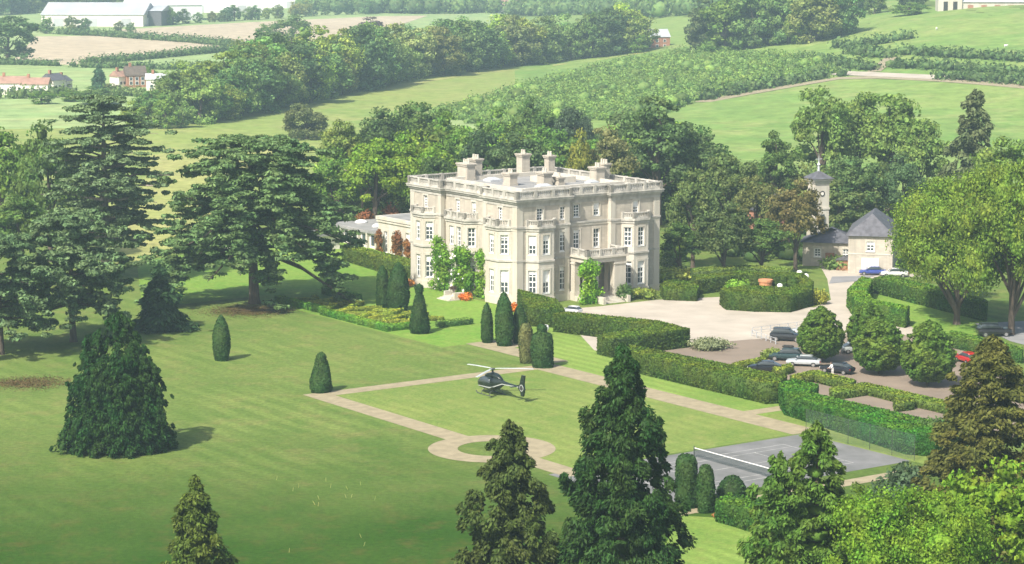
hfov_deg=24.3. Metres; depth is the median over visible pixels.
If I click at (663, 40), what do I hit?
field house
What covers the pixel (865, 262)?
garage door
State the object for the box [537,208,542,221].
window
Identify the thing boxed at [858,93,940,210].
ash tree
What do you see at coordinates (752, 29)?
belt tree
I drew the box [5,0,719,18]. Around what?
wood
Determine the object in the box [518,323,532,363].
topiary cone
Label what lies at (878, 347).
standard tree
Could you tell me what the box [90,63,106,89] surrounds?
pointed tree
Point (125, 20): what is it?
door
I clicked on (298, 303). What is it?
box hedge
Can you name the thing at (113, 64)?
hedgerow
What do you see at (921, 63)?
hedgerow
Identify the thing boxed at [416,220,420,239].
window
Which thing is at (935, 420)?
shrub
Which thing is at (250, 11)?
belt tree
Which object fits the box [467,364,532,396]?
helicopter
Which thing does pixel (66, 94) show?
field tree
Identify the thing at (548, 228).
mansion
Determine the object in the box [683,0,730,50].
belt tree
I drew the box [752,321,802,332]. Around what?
pale railing
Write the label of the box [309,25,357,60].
belt tree
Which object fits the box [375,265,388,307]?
topiary cone
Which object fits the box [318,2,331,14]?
belt tree
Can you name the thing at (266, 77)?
belt tree
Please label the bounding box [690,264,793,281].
hedge
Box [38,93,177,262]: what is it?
cedar
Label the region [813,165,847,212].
wood tree
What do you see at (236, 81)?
belt tree
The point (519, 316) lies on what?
topiary cone
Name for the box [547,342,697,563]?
conifer
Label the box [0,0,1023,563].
ground
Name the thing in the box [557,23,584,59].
belt tree
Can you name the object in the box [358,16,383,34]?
field tree
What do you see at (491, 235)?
window
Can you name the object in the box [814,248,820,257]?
window
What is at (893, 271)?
parked car
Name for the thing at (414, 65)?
belt tree
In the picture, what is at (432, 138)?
wood tree
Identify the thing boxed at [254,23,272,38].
field tree
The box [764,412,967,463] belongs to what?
lawn
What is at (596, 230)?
window
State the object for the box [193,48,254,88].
belt tree
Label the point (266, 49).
belt tree
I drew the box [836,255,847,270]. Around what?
timber hut
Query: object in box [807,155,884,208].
broadleaf tree
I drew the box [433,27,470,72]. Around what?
belt tree
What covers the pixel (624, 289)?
shrub
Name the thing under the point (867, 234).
stable house
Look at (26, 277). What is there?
cedar
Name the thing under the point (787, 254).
undergrowth
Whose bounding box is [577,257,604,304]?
climbing plant
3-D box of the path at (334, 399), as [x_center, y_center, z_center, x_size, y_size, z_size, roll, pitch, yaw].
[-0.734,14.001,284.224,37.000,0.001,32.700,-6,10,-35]
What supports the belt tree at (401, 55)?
on the pasture at (356, 107)
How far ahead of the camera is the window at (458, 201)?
368.57 m
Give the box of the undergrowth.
[309,196,891,262]
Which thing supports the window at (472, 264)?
in the mansion
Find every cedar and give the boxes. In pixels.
[0,207,160,341]
[0,232,78,354]
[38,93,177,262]
[133,133,367,309]
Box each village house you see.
[0,72,26,94]
[19,74,51,92]
[42,70,66,86]
[60,72,73,87]
[109,67,125,86]
[123,63,146,87]
[145,70,165,90]
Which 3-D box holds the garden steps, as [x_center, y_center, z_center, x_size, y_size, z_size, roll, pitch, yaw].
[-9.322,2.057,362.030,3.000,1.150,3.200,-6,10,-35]
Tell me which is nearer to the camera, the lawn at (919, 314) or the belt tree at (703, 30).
the lawn at (919, 314)
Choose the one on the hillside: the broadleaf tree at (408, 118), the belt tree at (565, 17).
the belt tree at (565, 17)
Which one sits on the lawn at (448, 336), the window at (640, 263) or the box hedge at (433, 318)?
the box hedge at (433, 318)
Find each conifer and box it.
[49,311,178,458]
[126,263,200,334]
[160,474,239,563]
[451,419,566,563]
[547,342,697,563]
[736,420,866,563]
[902,334,1023,562]
[937,89,994,182]
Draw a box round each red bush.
[355,209,373,219]
[380,200,401,214]
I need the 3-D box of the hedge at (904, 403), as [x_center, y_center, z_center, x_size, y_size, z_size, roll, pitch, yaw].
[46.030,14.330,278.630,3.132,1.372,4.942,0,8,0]
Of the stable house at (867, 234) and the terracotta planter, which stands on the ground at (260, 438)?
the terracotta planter
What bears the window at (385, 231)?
in the garden wing
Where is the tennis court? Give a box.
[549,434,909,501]
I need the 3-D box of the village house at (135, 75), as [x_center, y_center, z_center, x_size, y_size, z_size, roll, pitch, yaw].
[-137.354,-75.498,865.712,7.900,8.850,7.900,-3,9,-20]
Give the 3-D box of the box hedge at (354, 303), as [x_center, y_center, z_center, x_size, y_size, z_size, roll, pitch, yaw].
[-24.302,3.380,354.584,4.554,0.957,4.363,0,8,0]
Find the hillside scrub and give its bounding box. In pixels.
[423,43,838,124]
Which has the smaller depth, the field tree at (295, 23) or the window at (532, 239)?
the window at (532, 239)
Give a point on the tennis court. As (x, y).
(860, 458)
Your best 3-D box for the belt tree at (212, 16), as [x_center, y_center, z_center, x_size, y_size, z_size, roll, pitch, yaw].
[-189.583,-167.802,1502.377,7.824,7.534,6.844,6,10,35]
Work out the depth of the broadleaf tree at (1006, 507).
188.90 m
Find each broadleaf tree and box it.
[0,126,43,204]
[0,193,53,250]
[9,118,81,261]
[305,147,368,221]
[317,118,368,199]
[328,186,372,216]
[342,137,417,218]
[356,176,409,212]
[357,105,406,154]
[376,100,454,143]
[382,129,452,196]
[405,154,456,205]
[423,111,482,166]
[457,129,506,173]
[474,106,521,142]
[482,130,556,174]
[510,96,556,136]
[551,106,597,147]
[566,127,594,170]
[582,124,641,175]
[592,112,630,161]
[619,94,694,224]
[660,121,725,222]
[660,221,700,268]
[664,167,721,267]
[686,152,759,229]
[691,202,756,266]
[732,174,781,226]
[738,218,797,265]
[756,130,799,192]
[764,177,828,269]
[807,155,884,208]
[820,481,1006,563]
[876,152,928,207]
[899,240,951,287]
[931,454,1023,563]
[966,135,1023,182]
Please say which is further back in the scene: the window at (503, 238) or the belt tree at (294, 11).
the belt tree at (294, 11)
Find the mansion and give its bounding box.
[406,149,664,304]
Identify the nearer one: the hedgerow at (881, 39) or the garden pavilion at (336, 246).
the garden pavilion at (336, 246)
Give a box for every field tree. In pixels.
[0,15,41,60]
[28,91,54,103]
[55,89,79,101]
[75,86,118,103]
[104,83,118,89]
[146,67,158,72]
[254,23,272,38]
[266,14,313,40]
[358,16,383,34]
[626,34,648,53]
[888,2,932,14]
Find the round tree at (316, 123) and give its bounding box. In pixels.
[282,102,328,139]
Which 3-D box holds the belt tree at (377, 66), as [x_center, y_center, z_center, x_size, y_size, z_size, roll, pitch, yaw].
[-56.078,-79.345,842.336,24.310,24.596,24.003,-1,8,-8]
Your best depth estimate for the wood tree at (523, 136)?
500.88 m
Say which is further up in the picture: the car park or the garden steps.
the garden steps
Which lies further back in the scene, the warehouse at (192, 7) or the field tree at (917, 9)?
the warehouse at (192, 7)
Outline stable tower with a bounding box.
[804,159,833,235]
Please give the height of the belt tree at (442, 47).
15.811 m
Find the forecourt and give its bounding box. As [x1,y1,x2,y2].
[581,266,920,349]
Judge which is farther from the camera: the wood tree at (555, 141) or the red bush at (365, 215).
the wood tree at (555, 141)
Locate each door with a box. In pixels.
[53,18,62,25]
[87,18,96,26]
[121,18,130,26]
[238,5,245,11]
[287,1,294,7]
[861,258,878,268]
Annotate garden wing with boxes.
[376,213,410,256]
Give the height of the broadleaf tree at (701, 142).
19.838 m
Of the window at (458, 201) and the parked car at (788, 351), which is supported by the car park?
the parked car at (788, 351)
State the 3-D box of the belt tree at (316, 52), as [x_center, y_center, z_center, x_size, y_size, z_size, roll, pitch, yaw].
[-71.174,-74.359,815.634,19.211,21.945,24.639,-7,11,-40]
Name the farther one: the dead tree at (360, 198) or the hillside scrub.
the hillside scrub
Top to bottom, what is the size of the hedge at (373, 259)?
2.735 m
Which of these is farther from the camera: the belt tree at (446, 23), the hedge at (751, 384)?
the belt tree at (446, 23)
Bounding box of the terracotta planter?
[758,278,772,285]
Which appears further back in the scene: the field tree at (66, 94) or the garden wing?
the field tree at (66, 94)
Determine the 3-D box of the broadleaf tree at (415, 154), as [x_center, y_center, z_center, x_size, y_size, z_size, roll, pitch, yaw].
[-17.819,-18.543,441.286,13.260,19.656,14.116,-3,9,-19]
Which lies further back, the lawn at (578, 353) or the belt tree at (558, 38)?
the belt tree at (558, 38)
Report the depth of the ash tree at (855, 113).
474.37 m
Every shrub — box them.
[321,286,362,300]
[408,279,414,286]
[458,292,472,300]
[511,302,516,311]
[616,282,633,300]
[630,286,660,299]
[659,257,686,270]
[659,265,690,281]
[685,336,736,350]
[725,278,750,287]
[760,347,779,358]
[812,288,828,303]
[817,254,846,269]
[869,461,926,507]
[917,414,967,445]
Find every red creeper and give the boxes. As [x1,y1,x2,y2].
[373,228,383,251]
[390,230,403,255]
[403,238,410,257]
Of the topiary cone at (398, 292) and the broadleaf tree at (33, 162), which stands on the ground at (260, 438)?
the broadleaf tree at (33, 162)
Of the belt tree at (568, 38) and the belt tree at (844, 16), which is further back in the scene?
the belt tree at (568, 38)
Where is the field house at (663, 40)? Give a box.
[648,29,670,48]
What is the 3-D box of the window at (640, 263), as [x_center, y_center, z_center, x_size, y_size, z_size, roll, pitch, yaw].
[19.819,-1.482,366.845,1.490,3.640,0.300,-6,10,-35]
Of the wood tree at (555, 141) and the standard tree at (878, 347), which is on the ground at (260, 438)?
the wood tree at (555, 141)
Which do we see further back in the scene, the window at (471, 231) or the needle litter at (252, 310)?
the window at (471, 231)
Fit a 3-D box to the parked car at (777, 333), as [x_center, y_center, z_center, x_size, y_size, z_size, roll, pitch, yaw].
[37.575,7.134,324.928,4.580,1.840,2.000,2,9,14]
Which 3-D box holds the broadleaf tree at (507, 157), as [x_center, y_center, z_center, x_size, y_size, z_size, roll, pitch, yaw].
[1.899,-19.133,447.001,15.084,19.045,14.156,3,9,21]
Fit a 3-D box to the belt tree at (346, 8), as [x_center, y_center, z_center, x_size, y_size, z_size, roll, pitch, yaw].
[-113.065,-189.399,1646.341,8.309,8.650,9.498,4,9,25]
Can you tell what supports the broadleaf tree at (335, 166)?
on the ground at (260, 438)
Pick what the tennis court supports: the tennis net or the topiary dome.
the tennis net
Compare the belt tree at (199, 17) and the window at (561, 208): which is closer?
the window at (561, 208)
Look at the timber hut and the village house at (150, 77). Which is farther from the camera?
the village house at (150, 77)
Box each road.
[829,275,875,283]
[975,321,1023,344]
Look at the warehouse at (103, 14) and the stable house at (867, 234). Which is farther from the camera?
the warehouse at (103, 14)
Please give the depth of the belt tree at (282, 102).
753.58 m
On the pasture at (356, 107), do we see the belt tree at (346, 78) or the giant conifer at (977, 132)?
the belt tree at (346, 78)
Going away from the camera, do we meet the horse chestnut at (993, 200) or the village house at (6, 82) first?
the horse chestnut at (993, 200)
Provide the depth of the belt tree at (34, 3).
1675.87 m
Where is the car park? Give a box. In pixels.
[665,334,1023,434]
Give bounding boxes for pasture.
[0,64,514,263]
[119,147,271,260]
[661,80,1023,191]
[861,6,1023,52]
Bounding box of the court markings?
[645,444,853,485]
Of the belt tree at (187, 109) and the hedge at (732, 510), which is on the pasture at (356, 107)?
the belt tree at (187, 109)
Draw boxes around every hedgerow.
[0,56,64,65]
[0,82,80,98]
[52,26,252,45]
[66,58,217,69]
[77,41,274,62]
[98,83,155,96]
[696,64,854,99]
[791,50,880,71]
[827,28,917,49]
[839,41,903,58]
[877,53,1023,77]
[890,42,1023,62]
[930,67,1023,85]
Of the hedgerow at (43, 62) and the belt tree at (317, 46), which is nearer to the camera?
the belt tree at (317, 46)
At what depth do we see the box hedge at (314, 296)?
359.15 m
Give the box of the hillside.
[515,0,1023,134]
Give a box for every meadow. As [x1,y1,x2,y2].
[0,65,181,87]
[0,98,150,128]
[145,56,228,64]
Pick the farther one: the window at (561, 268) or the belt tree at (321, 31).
the belt tree at (321, 31)
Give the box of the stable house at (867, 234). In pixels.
[845,208,898,272]
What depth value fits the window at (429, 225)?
372.82 m
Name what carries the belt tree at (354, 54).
on the pasture at (356, 107)
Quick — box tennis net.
[694,446,773,476]
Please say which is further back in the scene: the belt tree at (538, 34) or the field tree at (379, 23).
the field tree at (379, 23)
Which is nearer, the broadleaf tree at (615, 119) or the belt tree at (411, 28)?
the broadleaf tree at (615, 119)
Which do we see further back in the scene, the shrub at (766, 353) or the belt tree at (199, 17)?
the belt tree at (199, 17)
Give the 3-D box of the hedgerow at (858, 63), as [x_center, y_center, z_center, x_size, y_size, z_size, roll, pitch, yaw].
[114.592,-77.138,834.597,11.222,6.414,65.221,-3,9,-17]
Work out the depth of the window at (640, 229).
366.15 m
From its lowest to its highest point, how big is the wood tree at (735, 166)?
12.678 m
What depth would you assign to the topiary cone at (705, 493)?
227.78 m
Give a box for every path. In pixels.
[304,364,560,438]
[428,435,555,461]
[466,340,566,362]
[535,458,574,476]
[538,366,808,433]
[680,467,918,515]
[685,508,698,513]
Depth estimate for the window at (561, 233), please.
359.50 m
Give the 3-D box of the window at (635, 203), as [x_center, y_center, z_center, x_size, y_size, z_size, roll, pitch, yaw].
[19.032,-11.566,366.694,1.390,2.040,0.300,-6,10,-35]
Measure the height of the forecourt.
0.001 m
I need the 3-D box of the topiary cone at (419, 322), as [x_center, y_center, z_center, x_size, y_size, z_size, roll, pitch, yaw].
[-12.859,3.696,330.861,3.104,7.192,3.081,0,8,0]
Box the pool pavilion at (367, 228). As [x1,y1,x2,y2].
[336,219,377,249]
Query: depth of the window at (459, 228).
365.97 m
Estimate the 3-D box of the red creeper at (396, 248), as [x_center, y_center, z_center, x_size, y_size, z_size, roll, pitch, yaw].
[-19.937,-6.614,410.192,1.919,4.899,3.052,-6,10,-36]
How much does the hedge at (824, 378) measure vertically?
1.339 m
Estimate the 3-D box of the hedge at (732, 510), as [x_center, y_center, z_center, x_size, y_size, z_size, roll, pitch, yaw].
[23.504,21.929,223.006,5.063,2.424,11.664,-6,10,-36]
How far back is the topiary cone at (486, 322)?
322.65 m
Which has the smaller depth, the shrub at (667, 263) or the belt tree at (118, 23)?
the shrub at (667, 263)
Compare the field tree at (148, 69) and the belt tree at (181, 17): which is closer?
the field tree at (148, 69)
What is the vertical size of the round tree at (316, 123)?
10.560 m
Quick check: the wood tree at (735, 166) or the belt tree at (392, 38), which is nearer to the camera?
the wood tree at (735, 166)
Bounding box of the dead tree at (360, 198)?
[346,170,372,213]
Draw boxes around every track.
[380,52,645,88]
[695,76,1023,101]
[832,71,944,78]
[867,57,895,71]
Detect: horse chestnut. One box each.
[885,171,1018,324]
[944,155,1023,334]
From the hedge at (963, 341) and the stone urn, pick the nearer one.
the hedge at (963, 341)
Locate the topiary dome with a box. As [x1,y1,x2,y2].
[716,475,746,498]
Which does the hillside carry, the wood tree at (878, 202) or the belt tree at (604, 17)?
the belt tree at (604, 17)
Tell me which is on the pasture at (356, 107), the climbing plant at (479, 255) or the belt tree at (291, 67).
the belt tree at (291, 67)
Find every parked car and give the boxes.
[565,305,582,311]
[747,360,782,370]
[769,327,797,341]
[769,345,802,360]
[786,354,820,366]
[820,361,855,374]
[840,342,852,353]
[859,266,885,275]
[881,267,908,276]
[955,351,974,361]
[975,322,1011,336]
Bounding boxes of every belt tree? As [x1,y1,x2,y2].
[0,0,10,14]
[0,0,29,13]
[12,0,28,13]
[26,0,42,12]
[39,0,65,10]
[39,16,54,33]
[63,16,80,29]
[68,22,76,29]
[70,0,89,1]
[79,18,91,31]
[92,0,111,1]
[113,20,124,30]
[118,100,146,128]
[125,22,135,31]
[132,90,168,127]
[136,87,179,123]
[149,93,181,128]
[151,68,207,122]
[161,59,215,117]
[167,7,175,23]
[170,100,196,127]
[172,11,178,23]
[177,8,190,23]
[177,78,222,124]
[189,78,234,121]
[192,12,203,22]
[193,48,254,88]
[206,11,217,21]
[211,83,248,120]
[213,67,251,114]
[216,10,225,21]
[217,59,283,112]
[220,7,233,20]
[222,56,264,115]
[224,36,291,98]
[226,4,242,20]
[227,39,284,95]
[229,44,286,110]
[242,7,253,19]
[243,41,263,49]
[248,5,261,19]
[248,31,302,57]
[261,7,271,18]
[262,65,302,109]
[271,26,320,55]
[272,4,283,18]
[276,51,311,105]
[281,43,333,103]
[288,1,303,15]
[290,8,298,15]
[290,33,336,88]
[292,53,338,102]
[300,0,312,15]
[305,75,338,97]
[308,5,318,15]
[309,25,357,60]
[310,41,330,52]
[316,34,366,92]
[316,43,354,96]
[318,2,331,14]
[324,34,349,90]
[330,23,388,91]
[331,57,358,94]
[332,5,341,14]
[343,3,354,14]
[356,20,397,82]
[358,0,371,13]
[358,49,377,89]
[360,27,402,83]
[373,6,380,13]
[374,26,410,82]
[383,40,409,84]
[385,22,409,41]
[392,23,426,69]
[393,27,437,78]
[393,37,422,81]
[401,52,417,80]
[407,45,430,78]
[422,26,468,75]
[424,25,433,33]
[429,18,471,49]
[430,41,458,75]
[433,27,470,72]
[447,19,485,69]
[448,24,481,71]
[451,19,509,69]
[453,15,487,60]
[479,31,510,68]
[486,13,526,64]
[493,14,542,65]
[494,31,516,67]
[506,17,550,64]
[522,14,564,63]
[537,27,567,62]
[544,12,589,58]
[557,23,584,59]
[572,13,612,57]
[573,13,601,56]
[579,7,632,57]
[592,11,619,54]
[608,2,646,53]
[610,9,660,52]
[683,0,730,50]
[687,1,719,50]
[693,0,756,52]
[728,0,785,46]
[740,17,768,48]
[749,0,790,44]
[750,9,775,44]
[765,0,813,44]
[781,0,843,43]
[783,11,815,44]
[811,3,843,37]
[813,6,850,36]
[818,0,866,35]
[837,0,857,32]
[855,0,864,14]
[864,0,887,13]
[896,0,922,7]
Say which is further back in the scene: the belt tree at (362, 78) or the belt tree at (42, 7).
the belt tree at (42, 7)
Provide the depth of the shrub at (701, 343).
317.84 m
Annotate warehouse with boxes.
[40,2,152,26]
[123,0,202,20]
[147,5,173,25]
[200,0,262,12]
[263,0,294,7]
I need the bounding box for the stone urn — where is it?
[448,286,457,295]
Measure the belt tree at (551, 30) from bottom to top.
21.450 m
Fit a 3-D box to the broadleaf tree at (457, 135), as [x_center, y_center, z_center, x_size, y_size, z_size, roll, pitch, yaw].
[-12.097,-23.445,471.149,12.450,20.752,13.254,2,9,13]
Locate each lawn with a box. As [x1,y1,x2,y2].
[137,242,393,304]
[248,275,552,346]
[336,370,791,467]
[515,327,781,415]
[660,516,898,563]
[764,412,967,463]
[872,293,997,335]
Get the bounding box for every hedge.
[274,295,325,312]
[295,294,318,300]
[306,296,336,302]
[312,301,342,309]
[319,308,409,331]
[335,300,364,306]
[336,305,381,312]
[341,247,410,279]
[346,310,377,317]
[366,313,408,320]
[367,308,403,315]
[380,318,429,323]
[401,311,428,315]
[407,315,444,320]
[435,317,473,327]
[517,289,564,327]
[552,311,690,357]
[628,344,786,403]
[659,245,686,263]
[659,279,699,300]
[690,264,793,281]
[692,270,786,293]
[714,492,791,533]
[719,271,813,311]
[732,356,767,367]
[772,363,794,374]
[778,378,952,455]
[789,370,855,386]
[829,382,948,413]
[846,276,909,327]
[873,274,987,321]
[892,396,914,411]
[948,330,1023,363]
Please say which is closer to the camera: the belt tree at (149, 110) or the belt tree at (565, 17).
the belt tree at (149, 110)
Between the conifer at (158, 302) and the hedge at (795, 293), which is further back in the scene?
the hedge at (795, 293)
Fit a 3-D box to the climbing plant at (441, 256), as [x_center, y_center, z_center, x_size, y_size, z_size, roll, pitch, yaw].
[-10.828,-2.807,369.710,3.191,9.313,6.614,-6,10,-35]
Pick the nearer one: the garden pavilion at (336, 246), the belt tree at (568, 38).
the garden pavilion at (336, 246)
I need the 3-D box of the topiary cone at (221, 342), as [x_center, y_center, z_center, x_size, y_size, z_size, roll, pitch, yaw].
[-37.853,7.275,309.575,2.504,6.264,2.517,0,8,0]
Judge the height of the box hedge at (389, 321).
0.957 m
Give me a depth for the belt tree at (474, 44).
955.14 m
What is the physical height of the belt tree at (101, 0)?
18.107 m
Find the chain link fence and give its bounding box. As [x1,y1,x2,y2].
[806,409,914,460]
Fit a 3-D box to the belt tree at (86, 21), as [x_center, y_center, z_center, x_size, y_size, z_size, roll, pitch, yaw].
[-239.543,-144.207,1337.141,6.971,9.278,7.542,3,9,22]
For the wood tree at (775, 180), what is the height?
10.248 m
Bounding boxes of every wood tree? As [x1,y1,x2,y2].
[327,160,365,204]
[351,170,387,208]
[394,126,456,212]
[399,128,427,146]
[438,142,466,170]
[458,126,487,151]
[490,132,525,159]
[513,123,545,137]
[526,124,577,144]
[539,128,576,167]
[555,137,576,167]
[571,139,597,154]
[593,141,663,184]
[622,122,680,216]
[631,137,716,216]
[693,125,732,157]
[701,156,742,206]
[712,190,740,212]
[733,160,773,213]
[771,177,788,192]
[777,168,837,210]
[783,162,840,207]
[805,178,870,229]
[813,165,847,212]
[855,187,876,219]
[860,160,900,218]
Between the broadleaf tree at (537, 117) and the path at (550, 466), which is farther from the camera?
the broadleaf tree at (537, 117)
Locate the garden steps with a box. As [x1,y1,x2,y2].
[437,290,463,300]
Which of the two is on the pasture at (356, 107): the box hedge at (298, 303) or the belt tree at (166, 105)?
the belt tree at (166, 105)
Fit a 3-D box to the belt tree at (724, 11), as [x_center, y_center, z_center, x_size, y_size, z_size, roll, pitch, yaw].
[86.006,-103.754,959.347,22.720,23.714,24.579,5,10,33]
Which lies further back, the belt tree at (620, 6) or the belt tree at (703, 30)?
the belt tree at (620, 6)
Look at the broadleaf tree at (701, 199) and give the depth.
392.19 m
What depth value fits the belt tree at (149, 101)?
685.10 m
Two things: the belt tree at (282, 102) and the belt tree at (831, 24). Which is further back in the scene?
the belt tree at (831, 24)
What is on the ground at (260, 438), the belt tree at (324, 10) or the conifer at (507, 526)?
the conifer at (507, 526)
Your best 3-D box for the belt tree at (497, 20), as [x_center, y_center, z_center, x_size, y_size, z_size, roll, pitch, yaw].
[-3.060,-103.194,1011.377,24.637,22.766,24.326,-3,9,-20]
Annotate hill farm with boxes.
[935,0,1023,10]
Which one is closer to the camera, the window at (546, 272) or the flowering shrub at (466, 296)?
the window at (546, 272)
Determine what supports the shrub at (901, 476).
on the ground at (260, 438)
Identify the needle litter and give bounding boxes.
[0,372,71,392]
[187,303,307,319]
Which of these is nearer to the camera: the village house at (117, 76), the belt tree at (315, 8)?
the village house at (117, 76)
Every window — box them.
[384,231,387,252]
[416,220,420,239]
[416,254,420,276]
[425,221,432,240]
[425,255,433,277]
[449,225,452,244]
[457,199,459,211]
[458,227,461,246]
[467,228,475,247]
[468,262,475,285]
[472,202,475,214]
[489,234,493,253]
[489,269,494,292]
[499,207,501,219]
[499,270,508,293]
[500,235,508,254]
[528,236,536,255]
[528,271,535,293]
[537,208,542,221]
[542,235,549,255]
[542,270,549,294]
[559,206,564,219]
[559,232,564,251]
[559,267,563,290]
[573,204,579,217]
[574,230,578,247]
[593,228,599,247]
[594,203,599,215]
[624,227,631,246]
[626,261,631,284]
[633,200,637,211]
[637,227,644,246]
[637,261,644,284]
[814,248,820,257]
[843,249,847,255]
[866,242,874,251]
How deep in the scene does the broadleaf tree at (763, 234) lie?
383.48 m
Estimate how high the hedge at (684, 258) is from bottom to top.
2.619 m
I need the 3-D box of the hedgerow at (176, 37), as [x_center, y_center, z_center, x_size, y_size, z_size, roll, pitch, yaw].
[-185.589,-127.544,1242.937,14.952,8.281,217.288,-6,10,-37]
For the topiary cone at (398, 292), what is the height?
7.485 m
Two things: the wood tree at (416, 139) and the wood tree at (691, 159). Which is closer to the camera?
the wood tree at (691, 159)
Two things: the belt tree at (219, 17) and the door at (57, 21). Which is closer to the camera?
the door at (57, 21)
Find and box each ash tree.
[789,85,857,168]
[819,91,896,169]
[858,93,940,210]
[891,118,951,182]
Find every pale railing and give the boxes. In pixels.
[751,330,775,343]
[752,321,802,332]
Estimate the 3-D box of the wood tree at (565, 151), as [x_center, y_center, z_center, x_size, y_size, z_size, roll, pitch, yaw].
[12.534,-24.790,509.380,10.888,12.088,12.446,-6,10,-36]
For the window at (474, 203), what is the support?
in the mansion
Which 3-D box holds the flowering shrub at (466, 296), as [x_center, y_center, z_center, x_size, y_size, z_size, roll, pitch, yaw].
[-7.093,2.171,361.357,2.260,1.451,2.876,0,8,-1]
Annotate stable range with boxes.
[800,227,847,265]
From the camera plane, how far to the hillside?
941.23 m
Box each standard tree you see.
[796,305,845,360]
[845,301,885,342]
[850,316,903,373]
[899,318,957,385]
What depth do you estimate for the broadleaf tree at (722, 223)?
379.56 m
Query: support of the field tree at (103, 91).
on the meadow at (23, 113)
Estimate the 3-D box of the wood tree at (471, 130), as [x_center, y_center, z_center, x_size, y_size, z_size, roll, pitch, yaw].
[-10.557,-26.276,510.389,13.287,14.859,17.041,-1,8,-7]
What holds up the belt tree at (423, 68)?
on the pasture at (356, 107)
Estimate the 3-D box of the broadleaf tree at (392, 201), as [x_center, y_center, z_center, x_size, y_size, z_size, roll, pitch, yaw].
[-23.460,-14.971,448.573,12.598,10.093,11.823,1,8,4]
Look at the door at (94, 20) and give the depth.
1431.97 m
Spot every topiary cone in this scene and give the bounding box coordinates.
[212,314,230,361]
[309,352,332,393]
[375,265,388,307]
[387,261,410,310]
[409,283,430,333]
[480,302,493,342]
[494,290,513,346]
[513,303,527,343]
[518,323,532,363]
[530,323,553,368]
[674,453,697,508]
[695,464,715,513]
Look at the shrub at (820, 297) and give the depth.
356.48 m
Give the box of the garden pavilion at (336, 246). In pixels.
[314,230,343,248]
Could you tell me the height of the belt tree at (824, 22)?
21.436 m
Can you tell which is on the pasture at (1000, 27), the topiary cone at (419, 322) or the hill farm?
the hill farm
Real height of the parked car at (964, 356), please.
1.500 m
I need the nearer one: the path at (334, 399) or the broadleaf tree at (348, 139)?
the path at (334, 399)
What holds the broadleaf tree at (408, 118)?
on the ground at (260, 438)
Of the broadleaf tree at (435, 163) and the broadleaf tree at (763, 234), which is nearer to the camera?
the broadleaf tree at (763, 234)
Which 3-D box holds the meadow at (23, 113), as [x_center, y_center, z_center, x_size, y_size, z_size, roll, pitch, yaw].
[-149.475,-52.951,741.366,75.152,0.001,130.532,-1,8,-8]
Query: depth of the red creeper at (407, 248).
407.61 m
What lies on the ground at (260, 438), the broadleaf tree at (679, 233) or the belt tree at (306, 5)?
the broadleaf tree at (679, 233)
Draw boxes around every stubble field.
[15,36,217,64]
[122,16,424,41]
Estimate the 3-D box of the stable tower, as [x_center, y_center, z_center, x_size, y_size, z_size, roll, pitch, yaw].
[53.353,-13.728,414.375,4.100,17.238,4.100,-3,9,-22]
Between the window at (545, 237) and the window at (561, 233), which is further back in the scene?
the window at (561, 233)
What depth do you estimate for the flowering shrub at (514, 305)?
350.15 m
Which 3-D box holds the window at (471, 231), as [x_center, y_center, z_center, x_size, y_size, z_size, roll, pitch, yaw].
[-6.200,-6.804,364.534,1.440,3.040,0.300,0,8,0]
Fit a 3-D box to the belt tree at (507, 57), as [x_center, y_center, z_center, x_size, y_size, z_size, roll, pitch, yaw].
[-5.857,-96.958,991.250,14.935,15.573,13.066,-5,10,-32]
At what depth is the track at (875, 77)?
769.79 m
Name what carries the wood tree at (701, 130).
on the ground at (260, 438)
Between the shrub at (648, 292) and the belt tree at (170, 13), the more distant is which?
the belt tree at (170, 13)
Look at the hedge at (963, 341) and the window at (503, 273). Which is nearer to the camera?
the hedge at (963, 341)
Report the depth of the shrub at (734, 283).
364.34 m
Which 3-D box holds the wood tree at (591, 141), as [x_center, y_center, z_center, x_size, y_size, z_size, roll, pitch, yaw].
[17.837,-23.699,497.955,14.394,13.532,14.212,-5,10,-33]
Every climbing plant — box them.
[427,234,454,291]
[449,242,475,292]
[473,248,485,298]
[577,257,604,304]
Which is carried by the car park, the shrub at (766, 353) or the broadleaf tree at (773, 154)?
the shrub at (766, 353)
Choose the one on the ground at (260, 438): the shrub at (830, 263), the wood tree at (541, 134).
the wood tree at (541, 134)
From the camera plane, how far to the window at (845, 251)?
397.16 m
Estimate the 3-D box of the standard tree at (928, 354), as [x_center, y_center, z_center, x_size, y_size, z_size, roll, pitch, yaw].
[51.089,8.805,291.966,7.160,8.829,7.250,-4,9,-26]

